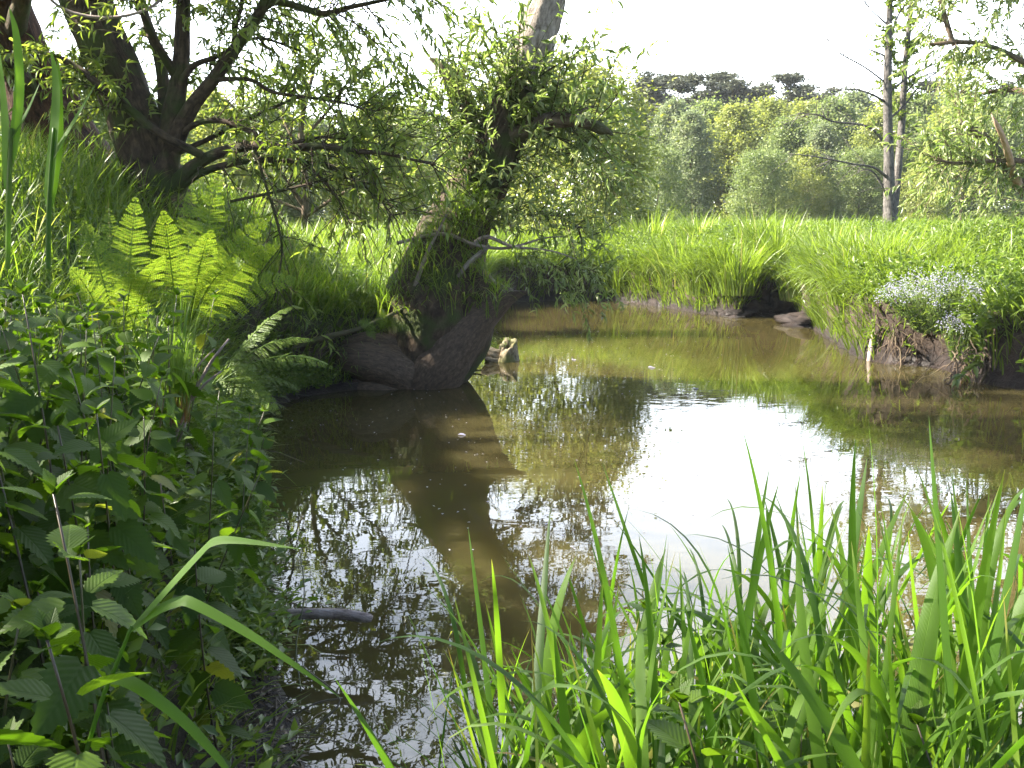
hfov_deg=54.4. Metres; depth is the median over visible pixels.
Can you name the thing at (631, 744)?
reed
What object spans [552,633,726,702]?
reed
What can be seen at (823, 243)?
grass tussock
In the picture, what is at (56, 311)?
nettle
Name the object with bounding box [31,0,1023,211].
sky
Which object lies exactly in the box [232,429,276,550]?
nettle
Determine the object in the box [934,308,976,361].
flowering plant
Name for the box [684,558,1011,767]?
reed
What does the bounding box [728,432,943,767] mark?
reed
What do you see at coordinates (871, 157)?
broadleaf tree
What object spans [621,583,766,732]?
reed
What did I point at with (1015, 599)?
reed
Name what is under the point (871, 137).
broadleaf tree
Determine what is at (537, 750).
reed grass
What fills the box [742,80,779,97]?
pine tree
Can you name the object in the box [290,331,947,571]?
floating specks
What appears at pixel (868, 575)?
reed
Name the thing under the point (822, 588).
reed
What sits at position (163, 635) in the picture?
nettle
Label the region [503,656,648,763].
reed
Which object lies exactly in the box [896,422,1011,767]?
reed
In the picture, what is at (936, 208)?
broadleaf tree
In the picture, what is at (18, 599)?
nettle
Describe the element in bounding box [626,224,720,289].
grass tussock
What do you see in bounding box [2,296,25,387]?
nettle
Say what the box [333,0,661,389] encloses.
leaning willow
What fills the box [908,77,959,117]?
pine tree
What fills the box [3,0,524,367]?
bank willow
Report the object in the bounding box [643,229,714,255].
grass tussock
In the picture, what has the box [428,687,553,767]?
reed
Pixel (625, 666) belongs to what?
reed
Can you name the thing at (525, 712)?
reed
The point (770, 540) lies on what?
reed
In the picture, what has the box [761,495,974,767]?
reed
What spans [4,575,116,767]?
nettle
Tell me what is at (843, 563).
reed
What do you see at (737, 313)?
mud clod
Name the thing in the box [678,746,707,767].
nettle
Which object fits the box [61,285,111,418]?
nettle
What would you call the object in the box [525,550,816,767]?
reed
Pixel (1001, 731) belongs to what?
reed
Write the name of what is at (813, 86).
pine tree
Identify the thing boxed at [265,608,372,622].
fallen stick
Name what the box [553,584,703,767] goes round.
reed
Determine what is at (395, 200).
broadleaf tree
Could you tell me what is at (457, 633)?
reed
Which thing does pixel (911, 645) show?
reed
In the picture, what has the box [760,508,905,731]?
reed
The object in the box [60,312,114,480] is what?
nettle
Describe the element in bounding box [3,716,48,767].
nettle
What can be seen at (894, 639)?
reed
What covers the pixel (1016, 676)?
reed
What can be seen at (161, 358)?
nettle
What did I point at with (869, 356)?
wooden stake
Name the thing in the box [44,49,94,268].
reed
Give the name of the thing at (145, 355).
nettle
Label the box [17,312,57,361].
nettle
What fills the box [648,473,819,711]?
reed
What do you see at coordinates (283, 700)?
straw litter
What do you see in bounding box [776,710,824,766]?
nettle
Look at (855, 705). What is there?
reed
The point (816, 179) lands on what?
broadleaf tree
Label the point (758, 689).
reed
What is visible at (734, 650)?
reed
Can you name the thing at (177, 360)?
fern
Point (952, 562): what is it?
reed
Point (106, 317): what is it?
nettle
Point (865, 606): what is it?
reed
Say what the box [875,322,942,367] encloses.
root tangle
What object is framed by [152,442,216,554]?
nettle
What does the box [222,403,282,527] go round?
nettle
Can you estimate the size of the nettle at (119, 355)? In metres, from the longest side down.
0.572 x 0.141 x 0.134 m
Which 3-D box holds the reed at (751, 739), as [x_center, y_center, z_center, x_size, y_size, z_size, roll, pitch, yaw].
[0.448,0.823,1.912,0.571,1.130,0.104,5,11,28]
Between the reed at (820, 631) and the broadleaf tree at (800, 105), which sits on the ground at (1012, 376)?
the broadleaf tree at (800, 105)
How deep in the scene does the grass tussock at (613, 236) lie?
21.69 m
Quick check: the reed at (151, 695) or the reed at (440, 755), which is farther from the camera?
the reed at (440, 755)
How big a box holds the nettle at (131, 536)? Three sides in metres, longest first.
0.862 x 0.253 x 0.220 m
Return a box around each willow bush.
[169,58,368,226]
[400,10,709,235]
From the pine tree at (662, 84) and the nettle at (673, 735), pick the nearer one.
the nettle at (673, 735)
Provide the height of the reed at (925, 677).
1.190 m
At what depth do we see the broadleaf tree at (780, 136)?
51.36 m
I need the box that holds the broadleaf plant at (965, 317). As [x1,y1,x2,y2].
[927,283,1023,388]
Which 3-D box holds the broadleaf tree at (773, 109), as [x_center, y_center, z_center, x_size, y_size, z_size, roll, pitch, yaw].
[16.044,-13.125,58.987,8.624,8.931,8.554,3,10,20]
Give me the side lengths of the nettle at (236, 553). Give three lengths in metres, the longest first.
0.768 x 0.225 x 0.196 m
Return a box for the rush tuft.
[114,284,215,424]
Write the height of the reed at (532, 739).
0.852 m
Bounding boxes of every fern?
[70,197,165,358]
[148,174,300,347]
[212,306,331,414]
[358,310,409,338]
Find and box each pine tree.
[591,65,669,192]
[619,75,688,201]
[641,70,692,99]
[645,76,704,197]
[666,70,734,105]
[682,75,741,217]
[697,66,749,210]
[715,75,761,162]
[723,83,778,190]
[724,80,760,102]
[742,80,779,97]
[750,69,825,195]
[775,80,824,104]
[793,84,854,129]
[796,83,817,101]
[852,94,880,131]
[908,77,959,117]
[979,79,1023,204]
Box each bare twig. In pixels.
[262,449,303,461]
[288,697,342,718]
[295,550,304,691]
[301,665,340,736]
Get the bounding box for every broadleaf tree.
[0,35,152,163]
[81,68,247,188]
[180,84,287,211]
[226,94,338,227]
[282,127,329,219]
[308,117,348,220]
[309,102,446,228]
[368,158,416,220]
[395,98,457,220]
[417,113,509,198]
[630,89,723,221]
[634,135,698,223]
[652,90,740,220]
[655,105,733,221]
[691,95,771,222]
[713,87,812,215]
[713,138,819,221]
[727,108,839,222]
[768,139,841,222]
[778,92,842,207]
[791,116,853,221]
[796,90,876,214]
[823,137,904,223]
[826,106,916,220]
[831,81,879,212]
[845,88,918,215]
[870,85,969,217]
[875,150,954,221]
[901,106,992,219]
[904,84,1023,220]
[926,88,995,218]
[971,84,1023,218]
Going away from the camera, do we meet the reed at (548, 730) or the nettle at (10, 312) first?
the reed at (548, 730)
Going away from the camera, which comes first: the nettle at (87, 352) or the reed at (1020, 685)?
the reed at (1020, 685)
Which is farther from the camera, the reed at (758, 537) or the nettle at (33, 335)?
the nettle at (33, 335)
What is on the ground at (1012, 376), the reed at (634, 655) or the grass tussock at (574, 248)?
the grass tussock at (574, 248)
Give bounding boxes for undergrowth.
[0,140,392,767]
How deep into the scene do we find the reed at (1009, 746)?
1.91 m
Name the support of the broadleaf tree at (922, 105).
on the ground at (1012, 376)
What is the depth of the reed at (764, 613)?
2.32 m
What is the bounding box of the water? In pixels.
[256,301,1023,767]
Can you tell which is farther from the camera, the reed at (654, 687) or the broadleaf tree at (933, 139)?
the broadleaf tree at (933, 139)
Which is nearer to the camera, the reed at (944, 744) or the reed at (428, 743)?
the reed at (944, 744)
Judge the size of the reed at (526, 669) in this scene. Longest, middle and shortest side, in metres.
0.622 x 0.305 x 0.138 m
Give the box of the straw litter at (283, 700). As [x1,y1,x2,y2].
[209,564,339,767]
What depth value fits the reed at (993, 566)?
1.89 m
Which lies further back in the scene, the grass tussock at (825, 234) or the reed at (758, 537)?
the grass tussock at (825, 234)
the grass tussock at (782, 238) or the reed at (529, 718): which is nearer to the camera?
the reed at (529, 718)
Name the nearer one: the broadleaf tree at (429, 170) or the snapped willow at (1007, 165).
the snapped willow at (1007, 165)
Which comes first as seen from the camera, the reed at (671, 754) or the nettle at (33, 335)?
the reed at (671, 754)
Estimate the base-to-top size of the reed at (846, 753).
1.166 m
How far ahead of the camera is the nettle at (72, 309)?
4.11 m
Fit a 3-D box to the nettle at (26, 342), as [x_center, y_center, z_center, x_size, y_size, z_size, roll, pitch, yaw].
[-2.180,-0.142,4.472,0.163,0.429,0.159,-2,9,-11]
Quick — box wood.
[0,90,1023,218]
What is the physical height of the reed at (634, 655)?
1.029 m
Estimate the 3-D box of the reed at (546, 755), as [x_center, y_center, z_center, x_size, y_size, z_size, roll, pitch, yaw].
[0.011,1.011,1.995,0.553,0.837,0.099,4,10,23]
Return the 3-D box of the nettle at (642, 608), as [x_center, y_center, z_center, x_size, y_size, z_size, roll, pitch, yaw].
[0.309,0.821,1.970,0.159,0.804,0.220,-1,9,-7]
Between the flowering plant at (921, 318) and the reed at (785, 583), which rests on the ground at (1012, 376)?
the flowering plant at (921, 318)
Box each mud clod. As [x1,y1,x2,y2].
[724,308,749,317]
[742,298,776,316]
[769,293,796,314]
[774,312,816,328]
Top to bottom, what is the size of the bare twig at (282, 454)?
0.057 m
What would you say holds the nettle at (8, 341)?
on the ground at (1012, 376)
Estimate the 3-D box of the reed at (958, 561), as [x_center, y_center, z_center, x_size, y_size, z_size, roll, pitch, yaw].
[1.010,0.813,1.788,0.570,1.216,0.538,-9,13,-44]
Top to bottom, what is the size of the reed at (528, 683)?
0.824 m
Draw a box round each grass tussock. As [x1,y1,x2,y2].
[539,234,612,263]
[577,224,639,248]
[590,249,631,292]
[612,200,690,241]
[614,244,652,292]
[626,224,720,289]
[635,236,689,255]
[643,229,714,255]
[655,204,729,245]
[655,229,753,295]
[685,225,756,261]
[692,227,794,295]
[713,203,799,258]
[723,204,837,273]
[748,236,802,301]
[783,211,885,263]
[787,217,882,280]
[792,233,909,306]
[809,216,930,270]
[828,213,959,284]
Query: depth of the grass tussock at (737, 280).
17.05 m
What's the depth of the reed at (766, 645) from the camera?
2.17 m
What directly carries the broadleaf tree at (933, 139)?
on the ground at (1012, 376)
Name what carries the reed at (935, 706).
on the ground at (1012, 376)
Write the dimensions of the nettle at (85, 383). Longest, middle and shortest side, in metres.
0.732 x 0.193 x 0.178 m
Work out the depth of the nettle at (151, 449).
3.35 m
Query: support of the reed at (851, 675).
in the water
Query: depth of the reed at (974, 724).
1.73 m
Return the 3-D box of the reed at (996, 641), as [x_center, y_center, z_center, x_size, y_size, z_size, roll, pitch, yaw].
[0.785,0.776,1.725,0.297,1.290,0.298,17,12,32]
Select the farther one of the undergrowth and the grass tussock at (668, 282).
the grass tussock at (668, 282)
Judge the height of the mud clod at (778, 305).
0.570 m
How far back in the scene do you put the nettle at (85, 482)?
2.21 m
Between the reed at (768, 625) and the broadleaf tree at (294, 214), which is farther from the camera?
the broadleaf tree at (294, 214)
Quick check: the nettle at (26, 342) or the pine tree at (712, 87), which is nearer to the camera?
the nettle at (26, 342)
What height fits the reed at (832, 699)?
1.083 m
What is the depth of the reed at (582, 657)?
2.20 m
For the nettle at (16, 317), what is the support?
on the ground at (1012, 376)
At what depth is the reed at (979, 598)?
1.63 m
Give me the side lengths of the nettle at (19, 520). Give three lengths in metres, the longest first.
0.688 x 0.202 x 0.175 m
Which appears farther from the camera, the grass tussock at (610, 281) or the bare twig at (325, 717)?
the grass tussock at (610, 281)
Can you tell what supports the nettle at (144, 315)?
on the ground at (1012, 376)
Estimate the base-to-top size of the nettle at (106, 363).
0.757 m
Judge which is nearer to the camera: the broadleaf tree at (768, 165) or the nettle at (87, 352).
the nettle at (87, 352)
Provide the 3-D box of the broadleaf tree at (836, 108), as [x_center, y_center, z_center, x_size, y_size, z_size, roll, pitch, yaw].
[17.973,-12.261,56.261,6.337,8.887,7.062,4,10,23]
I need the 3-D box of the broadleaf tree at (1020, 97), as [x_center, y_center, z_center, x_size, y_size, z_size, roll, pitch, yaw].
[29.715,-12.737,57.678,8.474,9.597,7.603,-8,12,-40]
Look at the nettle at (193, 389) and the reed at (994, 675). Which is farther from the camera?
the nettle at (193, 389)
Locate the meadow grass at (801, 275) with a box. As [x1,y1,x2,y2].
[259,207,1023,374]
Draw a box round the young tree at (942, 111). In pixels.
[911,59,1016,220]
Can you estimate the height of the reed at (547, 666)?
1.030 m
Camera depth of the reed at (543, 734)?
1.80 m
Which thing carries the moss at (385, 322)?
attached to the leaning willow at (453, 298)
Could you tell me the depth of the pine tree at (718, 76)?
73.09 m
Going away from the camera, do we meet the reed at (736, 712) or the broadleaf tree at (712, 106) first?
the reed at (736, 712)
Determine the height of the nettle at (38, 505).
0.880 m
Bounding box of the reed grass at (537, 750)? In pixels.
[295,573,1020,767]
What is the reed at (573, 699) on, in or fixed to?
on the ground at (1012, 376)
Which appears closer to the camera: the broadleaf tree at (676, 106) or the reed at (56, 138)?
the reed at (56, 138)
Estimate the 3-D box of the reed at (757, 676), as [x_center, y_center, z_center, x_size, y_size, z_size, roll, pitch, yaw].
[0.659,0.866,2.201,0.647,1.088,0.239,7,12,37]
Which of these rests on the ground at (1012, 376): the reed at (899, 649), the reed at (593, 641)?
the reed at (899, 649)
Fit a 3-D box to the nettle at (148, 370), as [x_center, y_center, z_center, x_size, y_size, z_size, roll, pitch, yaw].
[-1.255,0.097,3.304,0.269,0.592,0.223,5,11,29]
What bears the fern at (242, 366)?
on the ground at (1012, 376)
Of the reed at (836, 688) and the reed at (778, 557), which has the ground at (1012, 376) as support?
the reed at (836, 688)
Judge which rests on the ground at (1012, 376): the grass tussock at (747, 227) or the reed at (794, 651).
the grass tussock at (747, 227)
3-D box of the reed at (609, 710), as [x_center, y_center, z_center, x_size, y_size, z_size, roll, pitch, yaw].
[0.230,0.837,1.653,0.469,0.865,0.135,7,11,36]
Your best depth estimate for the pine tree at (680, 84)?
66.41 m
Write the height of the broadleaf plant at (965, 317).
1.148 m
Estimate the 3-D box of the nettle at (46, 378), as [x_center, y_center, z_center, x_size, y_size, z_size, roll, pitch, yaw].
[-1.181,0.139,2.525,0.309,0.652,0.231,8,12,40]
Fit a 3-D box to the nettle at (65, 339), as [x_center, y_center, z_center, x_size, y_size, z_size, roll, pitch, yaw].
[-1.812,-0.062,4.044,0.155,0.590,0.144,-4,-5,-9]
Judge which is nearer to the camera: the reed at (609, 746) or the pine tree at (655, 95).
the reed at (609, 746)
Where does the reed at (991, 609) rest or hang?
in the water
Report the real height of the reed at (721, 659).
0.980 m
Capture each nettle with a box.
[0,279,105,589]
[0,292,27,427]
[0,302,59,392]
[0,306,31,434]
[0,311,92,526]
[0,315,22,475]
[0,315,41,481]
[0,357,26,567]
[0,371,92,761]
[0,378,69,659]
[0,460,30,583]
[0,461,51,665]
[0,468,167,767]
[0,585,65,764]
[0,607,150,767]
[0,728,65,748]
[1,312,100,506]
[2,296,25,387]
[3,297,44,395]
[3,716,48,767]
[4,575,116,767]
[8,308,55,441]
[12,302,38,378]
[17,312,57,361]
[22,299,66,405]
[22,409,135,672]
[23,304,44,347]
[25,315,55,441]
[29,535,171,767]
[34,290,98,377]
[38,507,165,767]
[42,348,176,682]
[49,298,82,384]
[50,307,100,459]
[50,317,115,547]
[52,398,177,671]
[55,296,82,379]
[55,304,103,439]
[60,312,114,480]
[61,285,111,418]
[63,306,81,338]
[66,344,145,628]
[70,302,131,492]
[71,304,88,363]
[71,686,146,767]
[73,302,132,393]
[83,300,126,393]
[85,325,182,470]
[85,366,160,547]
[86,333,133,416]
[101,293,146,418]
[107,382,179,562]
[109,406,180,601]
[110,314,141,383]
[113,389,241,627]
[122,366,181,541]
[131,307,180,462]
[131,376,186,516]
[132,286,192,470]
[132,446,178,602]
[133,297,167,406]
[142,463,233,715]
[150,317,205,509]
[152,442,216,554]
[161,524,254,750]
[169,338,198,439]
[170,288,226,476]
[170,466,212,540]
[173,419,240,669]
[176,460,282,670]
[190,382,238,512]
[202,498,231,568]
[215,406,270,607]
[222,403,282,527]
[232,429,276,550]
[626,595,689,765]
[631,631,681,767]
[641,674,755,767]
[649,674,690,767]
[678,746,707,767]
[730,684,783,767]
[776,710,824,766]
[886,700,955,767]
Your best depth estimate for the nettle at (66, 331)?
4.38 m
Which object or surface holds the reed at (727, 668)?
in the water
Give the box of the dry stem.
[164,339,228,463]
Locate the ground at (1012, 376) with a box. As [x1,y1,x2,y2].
[0,176,1023,767]
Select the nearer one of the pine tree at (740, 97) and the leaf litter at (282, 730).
the leaf litter at (282, 730)
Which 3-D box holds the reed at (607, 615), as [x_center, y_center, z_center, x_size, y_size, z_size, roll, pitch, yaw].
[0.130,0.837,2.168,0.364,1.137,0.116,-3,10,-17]
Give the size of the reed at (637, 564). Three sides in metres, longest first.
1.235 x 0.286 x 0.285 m
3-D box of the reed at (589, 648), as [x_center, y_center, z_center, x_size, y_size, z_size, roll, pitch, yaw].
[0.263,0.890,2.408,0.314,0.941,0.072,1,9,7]
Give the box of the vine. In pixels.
[50,0,161,18]
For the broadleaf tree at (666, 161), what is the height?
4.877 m
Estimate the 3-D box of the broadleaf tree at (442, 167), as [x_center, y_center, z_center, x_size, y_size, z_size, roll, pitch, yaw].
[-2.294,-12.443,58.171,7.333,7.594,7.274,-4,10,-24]
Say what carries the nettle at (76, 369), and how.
on the ground at (1012, 376)
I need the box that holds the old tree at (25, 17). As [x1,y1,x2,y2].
[0,0,139,167]
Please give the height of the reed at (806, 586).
1.151 m
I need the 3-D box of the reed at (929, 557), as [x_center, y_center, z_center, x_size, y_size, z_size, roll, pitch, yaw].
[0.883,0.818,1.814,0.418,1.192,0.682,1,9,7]
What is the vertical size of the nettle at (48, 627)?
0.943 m
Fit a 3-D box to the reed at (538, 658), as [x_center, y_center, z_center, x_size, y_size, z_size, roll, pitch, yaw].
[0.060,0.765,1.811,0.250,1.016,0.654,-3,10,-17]
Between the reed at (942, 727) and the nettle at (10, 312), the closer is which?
the reed at (942, 727)
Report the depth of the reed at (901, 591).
2.45 m
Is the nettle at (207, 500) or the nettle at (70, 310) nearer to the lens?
the nettle at (207, 500)
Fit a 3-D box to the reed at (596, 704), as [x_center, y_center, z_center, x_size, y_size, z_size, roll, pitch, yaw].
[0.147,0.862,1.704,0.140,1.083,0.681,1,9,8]
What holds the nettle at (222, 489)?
on the ground at (1012, 376)
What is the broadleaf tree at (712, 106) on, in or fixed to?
on the ground at (1012, 376)
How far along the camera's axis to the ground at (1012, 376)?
9.95 m
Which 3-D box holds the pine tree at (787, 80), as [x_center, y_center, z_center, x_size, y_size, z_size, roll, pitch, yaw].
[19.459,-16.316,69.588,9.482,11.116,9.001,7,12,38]
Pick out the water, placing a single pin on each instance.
(776, 387)
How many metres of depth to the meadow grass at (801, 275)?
14.56 m
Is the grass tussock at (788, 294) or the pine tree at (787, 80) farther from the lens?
the pine tree at (787, 80)
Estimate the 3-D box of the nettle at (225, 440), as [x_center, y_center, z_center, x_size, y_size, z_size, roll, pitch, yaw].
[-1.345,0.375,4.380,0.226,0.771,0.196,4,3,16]
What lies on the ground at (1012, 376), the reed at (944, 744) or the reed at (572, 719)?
the reed at (944, 744)
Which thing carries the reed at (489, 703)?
on the ground at (1012, 376)
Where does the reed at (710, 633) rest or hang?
in the water
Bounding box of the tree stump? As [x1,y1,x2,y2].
[484,337,519,362]
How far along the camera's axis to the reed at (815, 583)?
2.00 m
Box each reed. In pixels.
[0,7,38,268]
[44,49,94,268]
[84,536,340,767]
[335,679,394,767]
[355,705,535,767]
[374,635,779,767]
[383,727,499,767]
[401,584,688,767]
[408,615,580,767]
[420,556,542,767]
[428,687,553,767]
[429,555,587,767]
[438,657,456,767]
[444,580,681,760]
[444,650,631,767]
[448,529,527,767]
[452,639,592,703]
[453,593,641,767]
[460,602,709,767]
[461,609,704,765]
[470,712,552,766]
[483,575,667,761]
[483,668,723,767]
[489,554,704,767]
[491,514,648,767]
[493,641,575,767]
[493,645,554,719]
[496,657,542,767]
[503,557,742,765]
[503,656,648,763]
[505,621,570,766]
[509,609,637,767]
[518,658,695,766]
[520,508,639,727]
[520,595,606,751]
[522,558,775,751]
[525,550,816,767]
[529,621,773,767]
[534,645,679,761]
[538,582,625,767]
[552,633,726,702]
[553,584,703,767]
[553,627,668,767]
[557,707,580,765]
[563,545,851,767]
[563,665,836,767]
[564,565,631,723]
[568,460,776,767]
[568,570,779,765]
[571,576,702,674]
[579,657,637,767]
[580,631,649,761]
[585,540,643,732]
[585,549,665,735]
[592,526,888,767]
[593,600,825,749]
[594,598,746,767]
[597,628,664,767]
[602,581,861,762]
[603,465,736,751]
[607,651,792,766]
[611,537,738,767]
[615,551,751,765]
[616,522,800,765]
[618,542,764,738]
[621,514,849,767]
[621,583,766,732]
[622,564,854,767]
[626,509,906,763]
[629,537,680,704]
[647,521,861,767]
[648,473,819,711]
[657,505,780,689]
[661,523,989,767]
[665,484,799,767]
[665,591,696,767]
[667,534,988,767]
[668,525,847,739]
[669,566,772,761]
[670,551,834,767]
[672,519,849,750]
[674,563,777,759]
[678,507,921,638]
[679,600,845,767]
[680,472,794,760]
[681,499,910,756]
[683,572,740,767]
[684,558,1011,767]
[685,561,978,767]
[686,526,894,757]
[690,549,750,762]
[694,632,722,747]
[703,501,991,765]
[708,470,1023,767]
[712,492,956,761]
[713,574,1023,767]
[715,527,952,736]
[722,525,777,726]
[726,498,785,671]
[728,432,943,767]
[729,647,942,767]
[746,462,1023,767]
[751,510,839,766]
[752,523,1023,767]
[753,460,913,721]
[754,440,917,718]
[759,503,913,702]
[759,533,937,765]
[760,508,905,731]
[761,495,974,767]
[762,488,909,711]
[770,522,898,766]
[772,472,959,731]
[774,479,995,737]
[782,441,870,767]
[782,478,826,760]
[782,504,961,767]
[795,485,844,734]
[802,503,1023,767]
[803,592,1023,767]
[812,491,982,712]
[813,506,861,683]
[813,567,909,767]
[815,540,1013,767]
[820,542,1023,767]
[827,531,951,767]
[830,505,923,722]
[838,528,899,750]
[839,554,907,705]
[847,490,1023,753]
[852,493,1017,753]
[858,557,1020,767]
[859,559,990,706]
[861,422,984,767]
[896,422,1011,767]
[899,508,1023,767]
[901,506,1023,767]
[903,587,1023,746]
[914,486,999,711]
[914,547,1023,706]
[925,526,1023,767]
[926,493,1023,767]
[933,467,1022,767]
[933,687,944,765]
[935,492,1023,748]
[936,647,1023,767]
[938,479,1020,767]
[939,489,1023,767]
[944,519,1017,757]
[950,490,984,767]
[953,543,1023,722]
[968,609,1023,767]
[987,554,1023,714]
[1003,595,1019,767]
[1004,695,1023,742]
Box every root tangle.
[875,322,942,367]
[916,333,995,387]
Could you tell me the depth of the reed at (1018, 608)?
1.98 m
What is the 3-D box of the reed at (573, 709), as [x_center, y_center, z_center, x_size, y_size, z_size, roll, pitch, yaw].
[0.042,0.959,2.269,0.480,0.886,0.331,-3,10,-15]
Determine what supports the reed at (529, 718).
on the ground at (1012, 376)
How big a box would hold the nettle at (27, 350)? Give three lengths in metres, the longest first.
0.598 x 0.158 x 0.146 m
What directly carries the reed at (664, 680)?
in the water
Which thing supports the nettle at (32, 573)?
on the ground at (1012, 376)
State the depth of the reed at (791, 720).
1.54 m
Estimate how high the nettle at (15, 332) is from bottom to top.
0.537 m
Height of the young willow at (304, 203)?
3.348 m
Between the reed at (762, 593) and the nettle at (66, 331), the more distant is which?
the nettle at (66, 331)
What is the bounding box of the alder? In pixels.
[777,0,949,223]
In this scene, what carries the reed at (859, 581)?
in the water
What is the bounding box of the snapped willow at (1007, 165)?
[865,0,1023,233]
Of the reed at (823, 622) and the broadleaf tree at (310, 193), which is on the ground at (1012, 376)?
the broadleaf tree at (310, 193)
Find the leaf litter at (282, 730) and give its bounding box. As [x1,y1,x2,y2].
[205,582,311,767]
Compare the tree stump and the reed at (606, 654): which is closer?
the reed at (606, 654)
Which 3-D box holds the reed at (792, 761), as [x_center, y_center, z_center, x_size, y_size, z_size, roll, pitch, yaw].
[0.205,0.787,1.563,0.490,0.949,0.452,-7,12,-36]
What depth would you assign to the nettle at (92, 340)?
3.56 m
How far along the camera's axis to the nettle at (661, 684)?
1.82 m
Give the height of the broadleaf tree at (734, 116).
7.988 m
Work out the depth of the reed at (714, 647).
2.18 m
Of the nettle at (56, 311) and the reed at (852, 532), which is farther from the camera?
the nettle at (56, 311)
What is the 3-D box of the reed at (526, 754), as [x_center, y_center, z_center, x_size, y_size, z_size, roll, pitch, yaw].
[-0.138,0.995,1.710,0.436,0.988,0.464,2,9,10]
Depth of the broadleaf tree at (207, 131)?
22.91 m
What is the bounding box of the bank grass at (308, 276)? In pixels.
[0,114,515,767]
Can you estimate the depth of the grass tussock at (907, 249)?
12.70 m
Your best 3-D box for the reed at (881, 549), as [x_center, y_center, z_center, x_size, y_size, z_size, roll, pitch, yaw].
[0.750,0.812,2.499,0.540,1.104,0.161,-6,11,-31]
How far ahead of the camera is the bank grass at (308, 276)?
7.45 m
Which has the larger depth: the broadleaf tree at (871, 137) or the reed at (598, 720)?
the broadleaf tree at (871, 137)
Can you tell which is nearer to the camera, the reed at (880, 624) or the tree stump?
the reed at (880, 624)
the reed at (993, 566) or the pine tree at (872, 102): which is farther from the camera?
the pine tree at (872, 102)
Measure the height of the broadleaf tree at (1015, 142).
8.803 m
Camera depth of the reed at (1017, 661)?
1.71 m
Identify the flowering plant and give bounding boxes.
[873,262,1003,334]
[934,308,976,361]
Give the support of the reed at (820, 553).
in the water
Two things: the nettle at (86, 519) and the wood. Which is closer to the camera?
the nettle at (86, 519)
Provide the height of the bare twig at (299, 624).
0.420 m
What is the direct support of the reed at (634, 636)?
in the water
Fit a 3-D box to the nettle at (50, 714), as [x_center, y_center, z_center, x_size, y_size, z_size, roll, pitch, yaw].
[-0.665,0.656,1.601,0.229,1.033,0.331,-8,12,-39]
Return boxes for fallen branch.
[291,307,402,349]
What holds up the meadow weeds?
on the ground at (1012, 376)
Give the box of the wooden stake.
[866,333,875,360]
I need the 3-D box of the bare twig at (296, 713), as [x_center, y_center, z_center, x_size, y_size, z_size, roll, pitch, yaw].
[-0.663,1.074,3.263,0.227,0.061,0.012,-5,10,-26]
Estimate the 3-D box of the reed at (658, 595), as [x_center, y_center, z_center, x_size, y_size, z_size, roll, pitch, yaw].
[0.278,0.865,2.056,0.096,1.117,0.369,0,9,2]
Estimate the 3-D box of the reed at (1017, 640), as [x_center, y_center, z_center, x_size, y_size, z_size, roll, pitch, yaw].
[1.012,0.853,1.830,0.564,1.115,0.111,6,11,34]
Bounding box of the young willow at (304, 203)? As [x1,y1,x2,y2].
[180,7,446,234]
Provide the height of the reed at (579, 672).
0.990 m
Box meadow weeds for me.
[486,212,1023,371]
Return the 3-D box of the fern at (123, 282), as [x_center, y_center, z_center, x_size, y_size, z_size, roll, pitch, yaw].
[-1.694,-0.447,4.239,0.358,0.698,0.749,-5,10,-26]
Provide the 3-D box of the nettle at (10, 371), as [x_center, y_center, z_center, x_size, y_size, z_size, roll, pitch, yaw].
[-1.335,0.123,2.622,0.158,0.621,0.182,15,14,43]
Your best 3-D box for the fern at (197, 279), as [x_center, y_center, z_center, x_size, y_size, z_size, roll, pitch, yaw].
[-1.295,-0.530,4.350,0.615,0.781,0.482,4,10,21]
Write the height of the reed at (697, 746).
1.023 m
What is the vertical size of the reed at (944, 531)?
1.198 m
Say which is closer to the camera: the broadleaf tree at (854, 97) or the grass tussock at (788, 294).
the grass tussock at (788, 294)
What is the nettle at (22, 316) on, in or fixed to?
on the ground at (1012, 376)
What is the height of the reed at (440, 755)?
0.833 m
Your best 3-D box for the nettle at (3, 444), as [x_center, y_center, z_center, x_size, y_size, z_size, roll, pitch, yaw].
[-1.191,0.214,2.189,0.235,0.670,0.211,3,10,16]
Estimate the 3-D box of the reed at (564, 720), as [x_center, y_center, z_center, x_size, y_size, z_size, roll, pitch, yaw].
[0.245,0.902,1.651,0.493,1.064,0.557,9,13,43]
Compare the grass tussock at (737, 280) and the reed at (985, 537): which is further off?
the grass tussock at (737, 280)
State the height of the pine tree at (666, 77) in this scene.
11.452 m
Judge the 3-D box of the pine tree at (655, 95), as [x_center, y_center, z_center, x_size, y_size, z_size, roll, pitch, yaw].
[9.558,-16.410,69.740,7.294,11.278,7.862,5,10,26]
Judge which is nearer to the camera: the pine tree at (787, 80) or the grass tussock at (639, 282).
the grass tussock at (639, 282)
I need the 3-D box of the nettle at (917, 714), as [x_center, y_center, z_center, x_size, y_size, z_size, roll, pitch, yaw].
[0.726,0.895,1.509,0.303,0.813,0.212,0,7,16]
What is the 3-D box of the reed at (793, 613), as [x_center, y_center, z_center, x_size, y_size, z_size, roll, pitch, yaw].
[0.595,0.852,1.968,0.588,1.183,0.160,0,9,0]
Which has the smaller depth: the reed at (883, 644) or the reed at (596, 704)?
the reed at (596, 704)
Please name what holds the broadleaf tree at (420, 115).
on the ground at (1012, 376)
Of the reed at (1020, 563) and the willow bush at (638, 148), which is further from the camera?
the willow bush at (638, 148)
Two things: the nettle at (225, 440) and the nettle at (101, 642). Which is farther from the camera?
the nettle at (225, 440)
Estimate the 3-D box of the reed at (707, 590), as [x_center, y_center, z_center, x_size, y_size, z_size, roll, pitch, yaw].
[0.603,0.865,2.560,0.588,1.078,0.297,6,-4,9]

